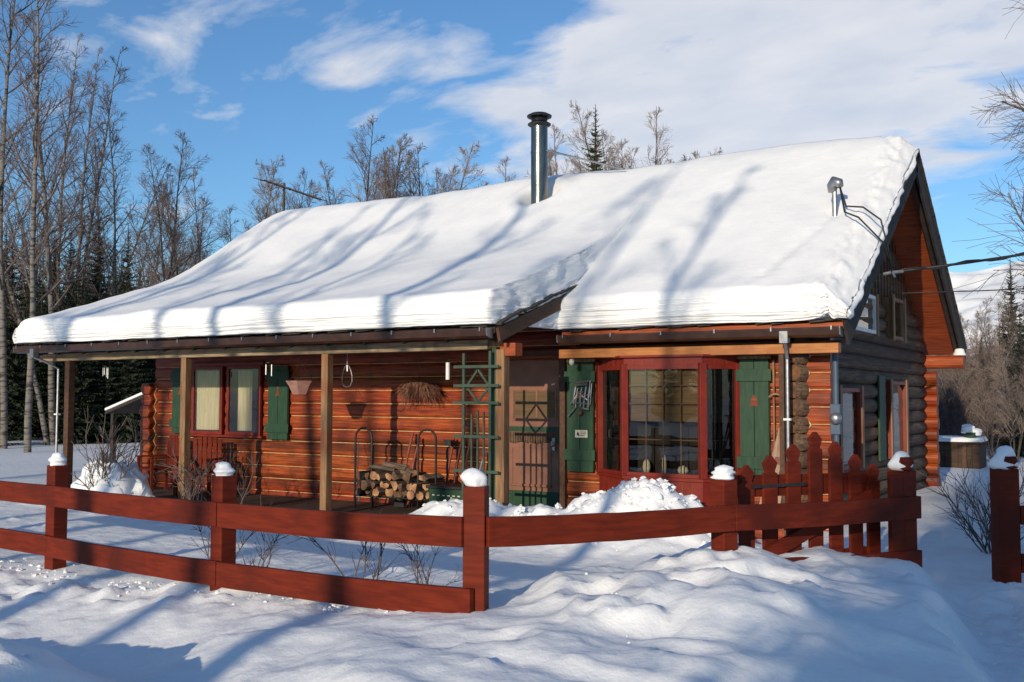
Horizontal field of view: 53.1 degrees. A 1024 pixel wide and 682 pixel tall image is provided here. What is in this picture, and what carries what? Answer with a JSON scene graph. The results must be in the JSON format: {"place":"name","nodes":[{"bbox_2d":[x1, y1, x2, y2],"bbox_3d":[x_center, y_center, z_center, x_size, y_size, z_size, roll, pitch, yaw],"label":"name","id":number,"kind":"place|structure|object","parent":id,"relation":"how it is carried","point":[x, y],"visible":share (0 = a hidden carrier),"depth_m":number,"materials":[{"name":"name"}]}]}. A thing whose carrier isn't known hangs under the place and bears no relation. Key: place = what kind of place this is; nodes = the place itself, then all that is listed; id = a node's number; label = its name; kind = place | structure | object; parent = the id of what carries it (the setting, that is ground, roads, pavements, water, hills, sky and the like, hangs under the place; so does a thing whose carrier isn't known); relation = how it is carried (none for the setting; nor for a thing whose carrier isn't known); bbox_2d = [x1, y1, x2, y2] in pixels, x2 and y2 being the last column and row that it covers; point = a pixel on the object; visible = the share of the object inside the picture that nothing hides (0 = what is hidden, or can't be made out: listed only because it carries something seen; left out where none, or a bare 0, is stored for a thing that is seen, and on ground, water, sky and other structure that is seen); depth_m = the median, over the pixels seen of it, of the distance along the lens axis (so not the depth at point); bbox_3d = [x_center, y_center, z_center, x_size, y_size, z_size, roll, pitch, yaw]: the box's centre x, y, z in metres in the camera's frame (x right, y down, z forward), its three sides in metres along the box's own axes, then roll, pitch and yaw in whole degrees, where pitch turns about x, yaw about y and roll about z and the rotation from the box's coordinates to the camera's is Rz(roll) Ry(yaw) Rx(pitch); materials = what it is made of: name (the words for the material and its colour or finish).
{"place":"outdoors","nodes":[
{"label":"outdoors","id":0,"kind":"place"},
{"bbox_2d":[0,433,1023,681],"bbox_3d":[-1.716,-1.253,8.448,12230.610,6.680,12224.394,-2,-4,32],"label":"snow ground","id":1,"kind":"structure","parent":0,"point":[690,609],"depth_m":5.94,"materials":[{"name":"snow"}]},
{"bbox_2d":[5,308,23,445],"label":"spruce tree","id":2,"kind":"object","parent":1,"relation":"on","point":[11,411],"visible":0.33,"depth_m":30.20,"materials":[{"name":"green plant"}]},
{"bbox_2d":[0,135,46,311],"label":"birch tree","id":3,"kind":"object","parent":1,"relation":"on","point":[16,207],"visible":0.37,"depth_m":43.08,"materials":[{"name":"brown plant"}]},
{"bbox_2d":[4,227,47,440],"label":"spruce tree","id":4,"kind":"object","parent":1,"relation":"on","point":[18,403],"visible":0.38,"depth_m":33.89,"materials":[{"name":"green plant"}]},
{"bbox_2d":[14,261,48,436],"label":"spruce tree","id":5,"kind":"object","parent":1,"relation":"on","point":[36,365],"visible":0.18,"depth_m":36.37,"materials":[{"name":"green plant"}]},
{"bbox_2d":[0,0,66,448],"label":"birch tree","id":6,"kind":"object","parent":1,"relation":"on","point":[3,408],"visible":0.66,"depth_m":29.24,"materials":[{"name":"grey plant"}]},
{"bbox_2d":[36,236,66,432],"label":"spruce tree","id":7,"kind":"object","parent":1,"relation":"on","point":[45,313],"visible":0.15,"depth_m":37.97,"materials":[{"name":"green plant"}]},
{"bbox_2d":[8,32,97,368],"bbox_3d":[-16.762,-4.039,37.802,3.410,15.394,3.664,0,-3,3],"label":"birch tree","id":8,"kind":"object","parent":1,"relation":"on","point":[72,87],"visible":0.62,"depth_m":38.23,"materials":[{"name":"brown plant"}]},
{"bbox_2d":[11,63,99,362],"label":"birch tree","id":9,"kind":"object","parent":1,"relation":"on","point":[52,188],"visible":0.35,"depth_m":43.66,"materials":[{"name":"brown plant"}]},
{"bbox_2d":[0,0,112,452],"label":"birch tree","id":10,"kind":"object","parent":1,"relation":"on","point":[35,137],"visible":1,"depth_m":26.95,"materials":[{"name":"grey plant"}]},
{"bbox_2d":[32,233,84,437],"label":"spruce tree","id":11,"kind":"object","parent":1,"relation":"on","point":[68,294],"visible":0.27,"depth_m":35.81,"materials":[{"name":"green plant"}]},
{"bbox_2d":[0,0,126,444],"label":"birch tree","id":12,"kind":"object","parent":1,"relation":"on","point":[49,439],"visible":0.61,"depth_m":31.34,"materials":[{"name":"grey plant"}]},
{"bbox_2d":[37,256,108,444],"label":"spruce tree","id":13,"kind":"object","parent":1,"relation":"on","point":[79,400],"visible":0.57,"depth_m":31.84,"materials":[{"name":"green plant"}]},
{"bbox_2d":[25,46,122,361],"bbox_3d":[-16.051,-3.764,37.814,3.410,14.853,3.664,0,-3,9],"label":"birch tree","id":14,"kind":"object","parent":1,"relation":"on","point":[91,103],"visible":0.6,"depth_m":38.29,"materials":[{"name":"brown plant"}]},
{"bbox_2d":[55,220,138,442],"bbox_3d":[-13.301,-0.329,32.954,2.809,7.470,2.771,-2,-3,28],"label":"spruce tree","id":15,"kind":"object","parent":1,"relation":"on","point":[101,388],"visible":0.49,"depth_m":32.81,"materials":[{"name":"green plant"}]},
{"bbox_2d":[21,46,174,311],"bbox_3d":[-13.725,-2.997,33.927,3.549,12.957,4.849,-1,-3,24],"label":"birch tree","id":16,"kind":"object","parent":1,"relation":"on","point":[98,178],"visible":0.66,"depth_m":33.65,"materials":[{"name":"brown plant"}]},
{"bbox_2d":[74,125,124,297],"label":"birch tree","id":17,"kind":"object","parent":1,"relation":"on","point":[92,186],"visible":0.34,"depth_m":39.26,"materials":[{"name":"brown plant"}]},
{"bbox_2d":[71,456,154,496],"bbox_3d":[-5.501,1.989,14.263,1.262,0.801,1.232,1,-3,-16],"label":"snow clump","id":18,"kind":"object","parent":1,"relation":"on","point":[134,481],"visible":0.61,"depth_m":13.92,"materials":[{"name":"snow"}]},
{"bbox_2d":[71,410,161,489],"bbox_3d":[-5.479,1.590,13.983,0.956,1.406,1.228,0,-3,7],"label":"shrub","id":19,"kind":"object","parent":1,"relation":"on","point":[102,454],"visible":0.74,"depth_m":13.90,"materials":[{"name":"plant"}]},
{"bbox_2d":[73,84,161,438],"bbox_3d":[-12.661,-2.513,33.262,2.931,11.847,2.728,3,-4,-44],"label":"birch tree","id":20,"kind":"object","parent":1,"relation":"on","point":[113,262],"visible":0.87,"depth_m":33.10,"materials":[{"name":"brown plant"}]},
{"bbox_2d":[90,224,151,443],"bbox_3d":[-12.404,-0.218,33.041,2.203,7.234,2.291,1,-3,-13],"label":"spruce tree","id":21,"kind":"object","parent":1,"relation":"on","point":[126,378],"visible":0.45,"depth_m":32.76,"materials":[{"name":"green plant"}]},
{"bbox_2d":[105,394,146,464],"bbox_3d":[-7.241,1.905,20.162,1.194,1.724,0.900,-2,-4,32],"label":"lean to","id":22,"kind":"object","parent":1,"relation":"on","point":[134,405],"visible":0.1,"depth_m":20.08,"materials":[{"name":"wood"}]},
{"bbox_2d":[77,201,175,378],"bbox_3d":[-14.659,-1.031,39.815,4.224,9.497,3.384,0,-3,11],"label":"bare tree","id":23,"kind":"object","parent":1,"relation":"on","point":[139,259],"visible":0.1,"depth_m":39.59,"materials":[{"name":"brown plant"}]},
{"bbox_2d":[115,266,156,436],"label":"spruce tree","id":24,"kind":"object","parent":1,"relation":"on","point":[151,363],"visible":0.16,"depth_m":34.85,"materials":[{"name":"green plant"}]},
{"bbox_2d":[113,130,233,289],"bbox_3d":[-10.844,-1.712,32.776,3.619,10.267,4.319,0,-3,-6],"label":"bare tree","id":25,"kind":"object","parent":1,"relation":"on","point":[160,218],"visible":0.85,"depth_m":32.43,"materials":[{"name":"brown plant"}]},
{"bbox_2d":[148,180,209,281],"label":"bare tree","id":26,"kind":"object","parent":1,"relation":"on","point":[177,273],"visible":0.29,"depth_m":36.27,"materials":[{"name":"brown plant"}]},
{"bbox_2d":[154,196,211,361],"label":"bare tree","id":27,"kind":"object","parent":1,"relation":"on","point":[201,198],"visible":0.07,"depth_m":42.20,"materials":[{"name":"brown plant"}]},
{"bbox_2d":[159,453,213,500],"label":"shrub","id":28,"kind":"object","parent":1,"relation":"on","point":[190,495],"visible":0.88,"depth_m":13.48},
{"bbox_2d":[169,446,224,499],"bbox_3d":[-4.480,1.900,14.130,0.753,0.862,1.101,3,-4,-41],"label":"shrub","id":29,"kind":"object","parent":1,"relation":"on","point":[193,493],"visible":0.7,"depth_m":13.99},
{"bbox_2d":[156,434,259,503],"bbox_3d":[-3.889,1.774,13.470,1.307,1.105,0.894,4,-5,-48],"label":"shrub","id":30,"kind":"object","parent":1,"relation":"on","point":[243,496],"visible":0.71,"depth_m":13.54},
{"bbox_2d":[198,205,245,259],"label":"bare tree","id":31,"kind":"object","parent":1,"relation":"on","point":[225,227],"visible":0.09,"depth_m":42.76,"materials":[{"name":"brown plant"}]},
{"bbox_2d":[175,167,269,274],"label":"bare tree","id":32,"kind":"object","parent":1,"relation":"on","point":[199,207],"visible":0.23,"depth_m":34.10,"materials":[{"name":"brown plant"}]},
{"bbox_2d":[187,495,272,559],"bbox_3d":[-2.420,1.679,8.921,0.825,0.723,0.565,0,-3,-4],"label":"shrub","id":33,"kind":"object","parent":1,"relation":"on","point":[207,554],"visible":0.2,"depth_m":8.87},
{"bbox_2d":[235,154,287,237],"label":"bare tree","id":34,"kind":"object","parent":1,"relation":"on","point":[272,188],"visible":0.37,"depth_m":35.06,"materials":[{"name":"brown plant"}]},
{"bbox_2d":[236,532,289,566],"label":"shrub","id":35,"kind":"object","parent":1,"relation":"on","point":[269,551],"visible":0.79,"depth_m":8.24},
{"bbox_2d":[251,159,301,224],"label":"bare tree","id":36,"kind":"object","parent":1,"relation":"on","point":[268,184],"visible":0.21,"depth_m":38.03,"materials":[{"name":"brown plant"}]},
{"bbox_2d":[272,166,325,208],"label":"bare tree","id":37,"kind":"object","parent":1,"relation":"on","point":[306,197],"visible":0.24,"depth_m":50.78,"materials":[{"name":"brown plant"}]},
{"bbox_2d":[288,501,399,578],"bbox_3d":[-1.281,1.620,7.930,0.860,0.722,0.588,1,-3,-19],"label":"shrub","id":38,"kind":"object","parent":1,"relation":"on","point":[365,559],"visible":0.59,"depth_m":7.97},
{"bbox_2d":[310,137,413,205],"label":"bare tree","id":39,"kind":"object","parent":1,"relation":"on","point":[398,142],"visible":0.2,"depth_m":43.47,"materials":[{"name":"brown plant"}]},
{"bbox_2d":[330,115,416,201],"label":"bare tree","id":40,"kind":"object","parent":1,"relation":"on","point":[367,190],"visible":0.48,"depth_m":40.90,"materials":[{"name":"brown plant"}]},
{"bbox_2d":[372,147,420,198],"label":"bare tree","id":41,"kind":"object","parent":1,"relation":"on","point":[380,165],"visible":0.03,"depth_m":42.50,"materials":[{"name":"brown plant"}]},
{"bbox_2d":[397,543,441,583],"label":"shrub","id":42,"kind":"object","parent":1,"relation":"on","point":[416,564],"visible":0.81,"depth_m":7.73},
{"bbox_2d":[393,144,459,196],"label":"bare tree","id":43,"kind":"object","parent":1,"relation":"on","point":[414,176],"visible":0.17,"depth_m":43.15,"materials":[{"name":"brown plant"}]},
{"bbox_2d":[395,150,489,196],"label":"bare tree","id":44,"kind":"object","parent":1,"relation":"on","point":[415,192],"visible":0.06,"depth_m":44.57,"materials":[{"name":"brown plant"}]},
{"bbox_2d":[429,140,485,192],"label":"bare tree","id":45,"kind":"object","parent":1,"relation":"on","point":[468,158],"visible":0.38,"depth_m":40.64,"materials":[{"name":"brown plant"}]},
{"bbox_2d":[0,457,921,612],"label":"fence","id":46,"kind":"object","parent":1,"relation":"on","point":[476,531],"visible":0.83,"depth_m":6.64,"materials":[{"name":"red paint"}]},
{"bbox_2d":[48,452,66,465],"bbox_3d":[-3.770,0.981,8.521,0.157,0.110,0.138,-2,-4,32],"label":"snow lump","id":47,"kind":"object","parent":46,"relation":"on","point":[57,458],"visible":1,"depth_m":8.48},
{"bbox_2d":[213,462,234,475],"bbox_3d":[-1.983,0.882,7.069,0.144,0.100,0.152,2,-3,-27],"label":"snow lump","id":48,"kind":"object","parent":46,"relation":"on","point":[223,469],"visible":1,"depth_m":7.02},
{"bbox_2d":[460,468,486,486],"bbox_3d":[-0.213,0.760,5.720,0.150,0.105,0.144,-2,-4,32],"label":"snow lump","id":49,"kind":"object","parent":46,"relation":"on","point":[473,477],"visible":0.99,"depth_m":5.67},
{"bbox_2d":[710,465,735,479],"bbox_3d":[1.385,0.860,6.718,0.166,0.100,0.161,-2,-4,32],"label":"snow lump","id":50,"kind":"object","parent":46,"relation":"on","point":[723,472],"visible":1,"depth_m":6.67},
{"bbox_2d":[888,451,912,470],"bbox_3d":[2.926,0.903,7.731,0.174,0.150,0.172,-2,-4,32],"label":"snow lump","id":51,"kind":"object","parent":46,"relation":"on","point":[894,463],"visible":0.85,"depth_m":7.69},
{"bbox_2d":[13,111,966,539],"bbox_3d":[-0.011,-0.513,17.006,12.572,6.424,9.715,-2,-4,32],"label":"log cabin","id":52,"kind":"object","parent":1,"relation":"on","point":[685,409],"visible":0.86,"depth_m":13.79,"materials":[{"name":"brown wood"}]},
{"bbox_2d":[136,435,178,493],"bbox_3d":[-5.667,1.974,16.486,0.525,0.890,0.640,3,-4,-41],"label":"porch chair","id":53,"kind":"object","parent":52,"relation":"on","point":[169,460],"visible":0.57,"depth_m":16.55,"materials":[{"name":"red paint"}]},
{"bbox_2d":[173,437,226,496],"bbox_3d":[-4.837,1.944,15.907,0.640,0.890,0.525,-1,-3,12],"label":"porch chair","id":54,"kind":"object","parent":52,"relation":"on","point":[207,443],"visible":0.71,"depth_m":16.12,"materials":[{"name":"red paint"}]},
{"bbox_2d":[191,366,224,434],"bbox_3d":[-4.969,0.968,16.754,0.720,1.100,0.057,-2,-4,32],"label":"window","id":55,"kind":"structure","parent":52,"relation":"in","point":[207,401],"depth_m":16.76,"materials":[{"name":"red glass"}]},
{"bbox_2d":[226,366,262,435],"bbox_3d":[-4.258,0.946,16.307,0.760,1.100,0.057,-2,-4,32],"label":"window","id":56,"kind":"structure","parent":52,"relation":"in","point":[244,383],"depth_m":16.31,"materials":[{"name":"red glass"}]},
{"bbox_2d":[255,178,326,210],"bbox_3d":[-5.629,-0.631,26.029,1.968,7.224,0.900,-2,-4,32],"label":"tv antenna","id":57,"kind":"object","parent":52,"relation":"on","point":[283,186],"visible":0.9,"depth_m":26.29,"materials":[{"name":"black metal"}]},
{"bbox_2d":[286,362,314,393],"bbox_3d":[-2.872,0.424,13.951,0.410,0.605,0.392,-2,-4,32],"label":"hanging basket","id":58,"kind":"object","parent":52,"relation":"hanging from","point":[299,387],"visible":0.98,"depth_m":13.83,"materials":[{"name":"ceramic"}]},
{"bbox_2d":[354,427,448,509],"bbox_3d":[-1.487,1.724,13.853,1.400,1.115,0.348,-2,-4,32],"label":"firewood rack","id":59,"kind":"object","parent":52,"relation":"on","point":[370,495],"visible":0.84,"depth_m":13.85,"materials":[{"name":"black metal"}]},
{"bbox_2d":[394,432,413,506],"bbox_3d":[-1.471,1.787,14.289,0.180,1.016,0.317,-2,-4,32],"label":"tool pole","id":60,"kind":"object","parent":52,"relation":"on","point":[400,503],"visible":0.54,"depth_m":14.17,"materials":[{"name":"wood"}]},
{"bbox_2d":[395,340,445,408],"bbox_3d":[-1.281,0.457,14.271,0.907,0.990,0.355,-2,-4,32],"label":"dried plant","id":61,"kind":"object","parent":52,"relation":"hanging from","point":[412,389],"visible":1,"depth_m":14.17,"materials":[{"name":"plant"}]},
{"bbox_2d":[426,483,465,501],"bbox_3d":[-0.739,2.067,13.353,0.640,0.380,0.440,-2,-4,32],"label":"storage box","id":62,"kind":"object","parent":52,"relation":"on","point":[442,492],"visible":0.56,"depth_m":13.23,"materials":[{"name":"green paint"}]},
{"bbox_2d":[12,135,918,343],"bbox_3d":[0.002,-1.624,17.051,12.622,3.510,9.722,-2,-4,32],"label":"snow blanket","id":63,"kind":"object","parent":52,"relation":"on","point":[757,235],"visible":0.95,"depth_m":13.91,"materials":[{"name":"snow"}]},
{"bbox_2d":[453,351,498,499],"bbox_3d":[-0.409,1.202,11.879,0.630,2.170,0.059,-2,-4,32],"label":"trellis","id":64,"kind":"object","parent":52,"relation":"attached to","point":[489,402],"visible":0.81,"depth_m":11.89,"materials":[{"name":"green paint"}]},
{"bbox_2d":[509,361,558,506],"bbox_3d":[0.235,1.262,13.439,0.860,2.000,0.144,-2,-4,32],"label":"door","id":65,"kind":"structure","parent":52,"relation":"in","point":[533,385],"depth_m":13.43,"materials":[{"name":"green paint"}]},
{"bbox_2d":[568,380,591,416],"bbox_3d":[0.857,0.733,13.025,0.353,0.469,0.065,-2,-4,32],"label":"wall ornament","id":66,"kind":"object","parent":52,"relation":"attached to","point":[580,394],"depth_m":13.00,"materials":[{"name":"metal"}]},
{"bbox_2d":[594,354,745,506],"bbox_3d":[1.780,1.211,12.309,1.996,2.068,0.479,-2,-4,32],"label":"bay window","id":67,"kind":"structure","parent":52,"relation":"in","point":[675,419],"depth_m":12.24,"materials":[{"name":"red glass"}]},
{"bbox_2d":[829,353,841,456],"bbox_3d":[3.591,0.733,11.376,0.135,1.470,0.163,-2,-4,32],"label":"electric meter","id":68,"kind":"object","parent":52,"relation":"attached to","point":[835,418],"visible":0.65,"depth_m":11.39,"materials":[{"name":"metal"}]},
{"bbox_2d":[839,385,864,472],"bbox_3d":[4.222,1.098,12.934,0.158,1.070,1.180,-2,-4,32],"label":"gable window","id":69,"kind":"structure","parent":52,"relation":"in","point":[858,398],"depth_m":13.28,"materials":[{"name":"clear glass"}]},
{"bbox_2d":[839,187,890,269],"bbox_3d":[4.304,-1.386,12.399,0.616,1.093,0.491,-1,-3,13],"label":"drop cable","id":70,"kind":"object","parent":52,"relation":"hanging from","point":[868,227],"visible":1,"depth_m":12.25,"materials":[{"name":"black metal"}]},
{"bbox_2d":[841,189,892,274],"bbox_3d":[4.310,-1.365,12.508,0.630,1.122,0.506,-2,-4,32],"label":"drop cable","id":71,"kind":"object","parent":52,"relation":"hanging from","point":[873,214],"visible":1,"depth_m":12.31,"materials":[{"name":"black metal"}]},
{"bbox_2d":[856,294,878,336],"bbox_3d":[4.682,-0.389,13.761,0.138,0.590,1.490,-2,-4,32],"label":"gable window","id":72,"kind":"structure","parent":52,"relation":"in","point":[874,300],"depth_m":14.24,"materials":[{"name":"white paint"}]},
{"bbox_2d":[883,270,903,277],"bbox_3d":[4.653,-0.826,12.516,0.240,0.107,0.088,-1,-3,12],"label":"anchor clamp","id":73,"kind":"object","parent":52,"relation":"attached to","point":[894,272],"visible":1,"depth_m":12.51,"materials":[{"name":"metal"}]},
{"bbox_2d":[899,252,1023,271],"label":"service cable","id":74,"kind":"object","parent":73,"relation":"attached to","point":[942,266],"visible":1,"depth_m":12.51,"materials":[{"name":"black metal"}]},
{"bbox_2d":[883,294,906,342],"bbox_3d":[5.737,-0.323,15.400,0.178,0.680,0.890,-2,-4,32],"label":"gable window","id":75,"kind":"structure","parent":52,"relation":"in","point":[892,304],"depth_m":15.31,"materials":[{"name":"brown wood"}]},
{"bbox_2d":[885,379,909,458],"bbox_3d":[5.731,1.170,15.334,0.158,1.190,1.170,-2,-4,32],"label":"gable window","id":76,"kind":"structure","parent":52,"relation":"in","point":[891,411],"depth_m":15.46,"materials":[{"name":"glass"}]},
{"bbox_2d":[564,101,623,172],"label":"bare tree","id":77,"kind":"object","parent":1,"relation":"on","point":[584,133],"visible":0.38,"depth_m":42.51,"materials":[{"name":"brown plant"}]},
{"bbox_2d":[548,124,639,174],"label":"bare tree","id":78,"kind":"object","parent":1,"relation":"on","point":[556,166],"visible":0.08,"depth_m":43.05,"materials":[{"name":"brown plant"}]},
{"bbox_2d":[580,104,608,172],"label":"spruce tree","id":79,"kind":"object","parent":1,"relation":"on","point":[595,157],"visible":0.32,"depth_m":32.28,"materials":[{"name":"green plant"}]},
{"bbox_2d":[569,128,625,172],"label":"bare tree","id":80,"kind":"object","parent":1,"relation":"on","point":[573,159],"visible":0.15,"depth_m":49.61,"materials":[{"name":"brown plant"}]},
{"bbox_2d":[605,106,681,169],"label":"bare tree","id":81,"kind":"object","parent":1,"relation":"on","point":[656,134],"visible":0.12,"depth_m":43.28,"materials":[{"name":"brown plant"}]},
{"bbox_2d":[734,432,880,554],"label":"garden gate","id":82,"kind":"structure","parent":1,"relation":"on","point":[792,484],"depth_m":7.40,"materials":[{"name":"red paint"}]},
{"bbox_2d":[938,388,973,435],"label":"thicket shrub","id":83,"kind":"object","parent":1,"relation":"on","point":[954,414],"visible":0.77,"depth_m":25.55,"materials":[{"name":"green plant"}]},
{"bbox_2d":[930,347,982,433],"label":"bare tree","id":84,"kind":"object","parent":1,"relation":"on","point":[967,373],"visible":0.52,"depth_m":26.05,"materials":[{"name":"brown plant"}]},
{"bbox_2d":[938,312,981,429],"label":"bare tree","id":85,"kind":"object","parent":1,"relation":"on","point":[948,371],"visible":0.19,"depth_m":29.71,"materials":[{"name":"brown plant"}]},
{"bbox_2d":[939,441,987,468],"bbox_3d":[9.760,2.556,22.427,1.070,0.740,1.120,-2,-4,32],"label":"hot tub","id":86,"kind":"object","parent":1,"relation":"on","point":[954,454],"visible":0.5,"depth_m":21.98,"materials":[{"name":"wood"}]},
{"bbox_2d":[939,435,987,441],"bbox_3d":[9.769,2.133,22.462,1.070,0.105,1.130,-2,-4,32],"label":"snow layer","id":87,"kind":"object","parent":86,"relation":"on","point":[948,438],"visible":0.68,"depth_m":22.03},
{"bbox_2d":[916,437,1023,553],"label":"shrub","id":88,"kind":"object","parent":1,"relation":"on","point":[970,529],"visible":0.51,"depth_m":9.98,"materials":[{"name":"plant"}]},
{"bbox_2d":[946,296,995,384],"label":"bare tree","id":89,"kind":"object","parent":1,"relation":"on","point":[980,336],"visible":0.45,"depth_m":33.51,"materials":[{"name":"brown plant"}]},
{"bbox_2d":[941,361,1008,449],"bbox_3d":[11.742,1.802,26.271,1.890,2.584,1.907,2,-3,-27],"label":"thicket shrub","id":90,"kind":"object","parent":1,"relation":"on","point":[986,397],"visible":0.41,"depth_m":26.12,"materials":[{"name":"brown plant"}]},
{"bbox_2d":[952,0,1023,311],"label":"weeping birch","id":91,"kind":"object","parent":1,"relation":"on","point":[1002,194],"visible":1,"depth_m":13.56,"materials":[{"name":"brown plant"}]},
{"bbox_2d":[967,301,1017,440],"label":"bare tree","id":92,"kind":"object","parent":1,"relation":"on","point":[986,345],"visible":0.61,"depth_m":29.81,"materials":[{"name":"brown plant"}]},
{"bbox_2d":[966,349,1019,457],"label":"bare tree","id":93,"kind":"object","parent":1,"relation":"on","point":[980,404],"visible":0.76,"depth_m":23.80,"materials":[{"name":"brown plant"}]},
{"bbox_2d":[980,77,1023,198],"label":"weeping birch","id":94,"kind":"object","parent":1,"relation":"on","point":[1011,126],"visible":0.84,"depth_m":15.02,"materials":[{"name":"brown plant"}]},
{"bbox_2d":[982,261,1023,446],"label":"spruce tree","id":95,"kind":"object","parent":1,"relation":"on","point":[1012,296],"visible":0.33,"depth_m":30.00,"materials":[{"name":"green plant"}]},
{"bbox_2d":[983,327,1023,468],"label":"bare tree","id":96,"kind":"object","parent":1,"relation":"on","point":[1020,396],"visible":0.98,"depth_m":22.02,"materials":[{"name":"brown plant"}]},
{"bbox_2d":[986,287,1023,402],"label":"bare tree","id":97,"kind":"object","parent":1,"relation":"on","point":[1005,306],"visible":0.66,"depth_m":26.86,"materials":[{"name":"brown plant"}]},
{"bbox_2d":[989,456,1023,583],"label":"fence","id":98,"kind":"object","parent":1,"relation":"on","point":[1007,518],"visible":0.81,"depth_m":8.12,"materials":[{"name":"red paint"}]},
{"bbox_2d":[988,445,1018,469],"bbox_3d":[3.937,0.931,8.227,0.222,0.190,0.220,-2,-4,32],"label":"snow lump","id":99,"kind":"object","parent":98,"relation":"on","point":[996,461],"visible":0.92,"depth_m":8.16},
{"bbox_2d":[993,306,1023,457],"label":"spruce tree","id":100,"kind":"object","parent":1,"relation":"on","point":[1021,352],"visible":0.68,"depth_m":25.93,"materials":[{"name":"green plant"}]},
{"bbox_2d":[995,302,1023,421],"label":"bare tree","id":101,"kind":"object","parent":1,"relation":"on","point":[1020,364],"visible":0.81,"depth_m":24.27,"materials":[{"name":"brown plant"}]},
{"bbox_2d":[0,0,1023,306],"label":"sky","id":102,"kind":"structure","parent":0,"point":[244,81],"materials":[{"name":"blue"}]},
{"bbox_2d":[926,261,1023,366],"bbox_3d":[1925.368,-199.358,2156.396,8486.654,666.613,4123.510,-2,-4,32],"label":"mountain","id":103,"kind":"structure","parent":0,"point":[969,305],"depth_m":3856.32,"materials":[{"name":"snow"}]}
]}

